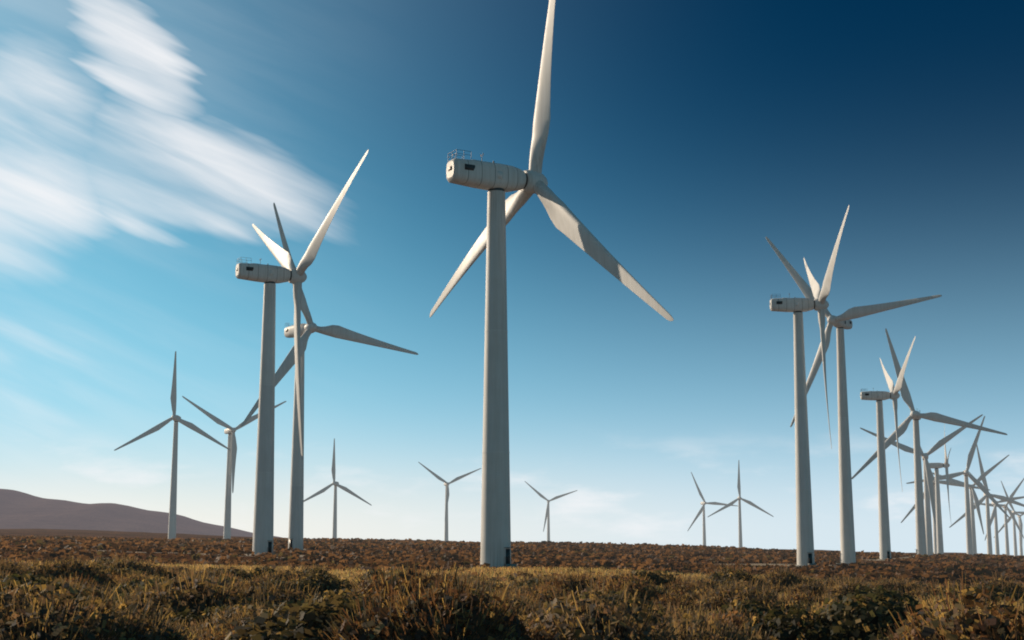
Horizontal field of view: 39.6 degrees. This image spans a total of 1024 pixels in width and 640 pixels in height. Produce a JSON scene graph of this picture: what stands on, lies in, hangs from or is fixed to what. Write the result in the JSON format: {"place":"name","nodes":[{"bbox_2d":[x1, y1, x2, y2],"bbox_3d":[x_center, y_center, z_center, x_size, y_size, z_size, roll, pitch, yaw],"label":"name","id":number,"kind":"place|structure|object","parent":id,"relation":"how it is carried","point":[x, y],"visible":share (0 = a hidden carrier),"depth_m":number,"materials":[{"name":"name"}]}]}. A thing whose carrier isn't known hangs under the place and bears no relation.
{"place":"outdoors","nodes":[
{"label":"outdoors","id":0,"kind":"place"},
{"bbox_2d":[0,489,282,537],"bbox_3d":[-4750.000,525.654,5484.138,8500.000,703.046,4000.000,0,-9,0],"label":"hills","id":1,"kind":"structure","parent":0,"point":[20,510],"depth_m":4650.14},
{"bbox_2d":[0,529,1023,584],"bbox_3d":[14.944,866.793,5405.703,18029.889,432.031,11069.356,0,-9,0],"label":"terrain","id":2,"kind":"structure","parent":0,"point":[56,532],"depth_m":1109.40,"materials":[{"name":"brown soil"}]},
{"bbox_2d":[114,351,230,539],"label":"turbine","id":3,"kind":"object","parent":2,"relation":"on","point":[175,418],"visible":0.96,"depth_m":746.87,"materials":[{"name":"metal"}]},
{"bbox_2d":[182,396,285,538],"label":"turbine","id":4,"kind":"object","parent":2,"relation":"on","point":[230,431],"visible":0.94,"depth_m":790.78,"materials":[{"name":"metal"}]},
{"bbox_2d":[235,149,368,555],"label":"turbine","id":5,"kind":"object","parent":2,"relation":"on","point":[269,276],"visible":0.94,"depth_m":285.85,"materials":[{"name":"metal"}]},
{"bbox_2d":[241,203,417,550],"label":"turbine","id":6,"kind":"object","parent":2,"relation":"on","point":[295,533],"visible":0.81,"depth_m":348.83,"materials":[{"name":"metal"}]},
{"bbox_2d":[304,438,371,537],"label":"turbine","id":7,"kind":"object","parent":2,"relation":"on","point":[336,484],"visible":0.85,"depth_m":1110.46,"materials":[{"name":"metal"}]},
{"bbox_2d":[419,462,480,541],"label":"turbine","id":8,"kind":"object","parent":2,"relation":"on","point":[446,484],"visible":0.96,"depth_m":1248.28,"materials":[{"name":"metal"}]},
{"bbox_2d":[0,551,1023,639],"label":"shrubs","id":9,"kind":"object","parent":2,"relation":"on","point":[69,599],"visible":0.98,"depth_m":28.23,"materials":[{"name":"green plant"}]},
{"bbox_2d":[0,535,1023,589],"bbox_3d":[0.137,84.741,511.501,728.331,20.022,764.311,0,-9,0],"label":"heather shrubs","id":10,"kind":"object","parent":2,"relation":"on","point":[334,553],"visible":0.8,"depth_m":304.98,"materials":[{"name":"brown plant"}]},
{"bbox_2d":[14,560,1023,638],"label":"grass tufts","id":11,"kind":"object","parent":2,"relation":"on","point":[504,572],"visible":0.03,"depth_m":168.13,"materials":[{"name":"brown plant"}]},
{"bbox_2d":[429,0,673,567],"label":"turbine","id":12,"kind":"object","parent":2,"relation":"on","point":[497,181],"visible":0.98,"depth_m":207.11,"materials":[{"name":"metal"}]},
{"bbox_2d":[525,481,577,541],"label":"turbine","id":13,"kind":"object","parent":2,"relation":"on","point":[547,516],"visible":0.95,"depth_m":1649.90,"materials":[{"name":"metal"}]},
{"bbox_2d":[688,472,736,544],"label":"turbine","id":14,"kind":"object","parent":2,"relation":"on","point":[703,510],"visible":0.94,"depth_m":1500.04,"materials":[{"name":"metal"}]},
{"bbox_2d":[708,461,773,547],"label":"turbine","id":15,"kind":"object","parent":2,"relation":"on","point":[739,499],"visible":0.95,"depth_m":1349.47,"materials":[{"name":"metal"}]},
{"bbox_2d":[770,206,848,566],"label":"turbine","id":16,"kind":"object","parent":2,"relation":"on","point":[819,303],"visible":0.98,"depth_m":310.13,"materials":[{"name":"metal"}]},
{"bbox_2d":[766,237,941,564],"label":"turbine","id":17,"kind":"object","parent":2,"relation":"on","point":[841,322],"visible":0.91,"depth_m":330.96,"materials":[{"name":"metal"}]},
{"bbox_2d":[860,337,914,559],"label":"turbine","id":18,"kind":"object","parent":2,"relation":"on","point":[878,397],"visible":0.98,"depth_m":468.63,"materials":[{"name":"metal"}]},
{"bbox_2d":[860,414,982,555],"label":"turbine","id":19,"kind":"object","parent":2,"relation":"on","point":[928,487],"visible":0.88,"depth_m":698.50,"materials":[{"name":"metal"}]},
{"bbox_2d":[852,328,1007,556],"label":"turbine","id":20,"kind":"object","parent":2,"relation":"on","point":[916,417],"visible":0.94,"depth_m":532.76,"materials":[{"name":"metal"}]},
{"bbox_2d":[929,423,950,553],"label":"turbine","id":21,"kind":"object","parent":2,"relation":"on","point":[939,531],"visible":0.84,"depth_m":796.80,"materials":[{"name":"metal"}]},
{"bbox_2d":[901,446,989,553],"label":"turbine","id":22,"kind":"object","parent":2,"relation":"on","point":[953,483],"visible":0.36,"depth_m":898.62,"materials":[{"name":"metal"}]},
{"bbox_2d":[906,416,1009,554],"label":"turbine","id":23,"kind":"object","parent":2,"relation":"on","point":[984,490],"visible":0.94,"depth_m":859.88,"materials":[{"name":"metal"}]},
{"bbox_2d":[932,455,1008,554],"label":"turbine","id":24,"kind":"object","parent":2,"relation":"on","point":[972,490],"visible":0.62,"depth_m":998.93,"materials":[{"name":"metal"}]},
{"bbox_2d":[949,446,1023,554],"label":"turbine","id":25,"kind":"object","parent":2,"relation":"on","point":[988,524],"visible":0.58,"depth_m":1049.93,"materials":[{"name":"metal"}]},
{"bbox_2d":[969,472,1023,554],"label":"turbine","id":26,"kind":"object","parent":2,"relation":"on","point":[994,517],"visible":0.56,"depth_m":1198.92,"materials":[{"name":"metal"}]},
{"bbox_2d":[974,478,1023,555],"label":"turbine","id":27,"kind":"object","parent":2,"relation":"on","point":[1006,508],"visible":0.8,"depth_m":1299.76,"materials":[{"name":"metal"}]},
{"bbox_2d":[994,481,1023,555],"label":"turbine","id":28,"kind":"object","parent":2,"relation":"on","point":[1014,532],"visible":0.85,"depth_m":1449.66,"materials":[{"name":"metal"}]},
{"bbox_2d":[1002,506,1023,555],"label":"turbine","id":29,"kind":"object","parent":2,"relation":"on","point":[1020,535],"visible":0.69,"depth_m":1598.87,"materials":[{"name":"metal"}]},
{"bbox_2d":[0,0,1023,554],"label":"sky","id":30,"kind":"structure","parent":0,"point":[143,143],"materials":[{"name":"blue"}]},
{"bbox_2d":[98,550,978,567],"bbox_3d":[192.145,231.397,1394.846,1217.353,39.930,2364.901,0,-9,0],"label":"access track","id":31,"kind":"structure","parent":0,"point":[309,559],"depth_m":281.98,"materials":[{"name":"brown soil"}]},
{"bbox_2d":[719,563,788,565],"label":"crane pad path","id":32,"kind":"structure","parent":0,"point":[763,564],"depth_m":312.47,"materials":[{"name":"gravel"}]}
]}

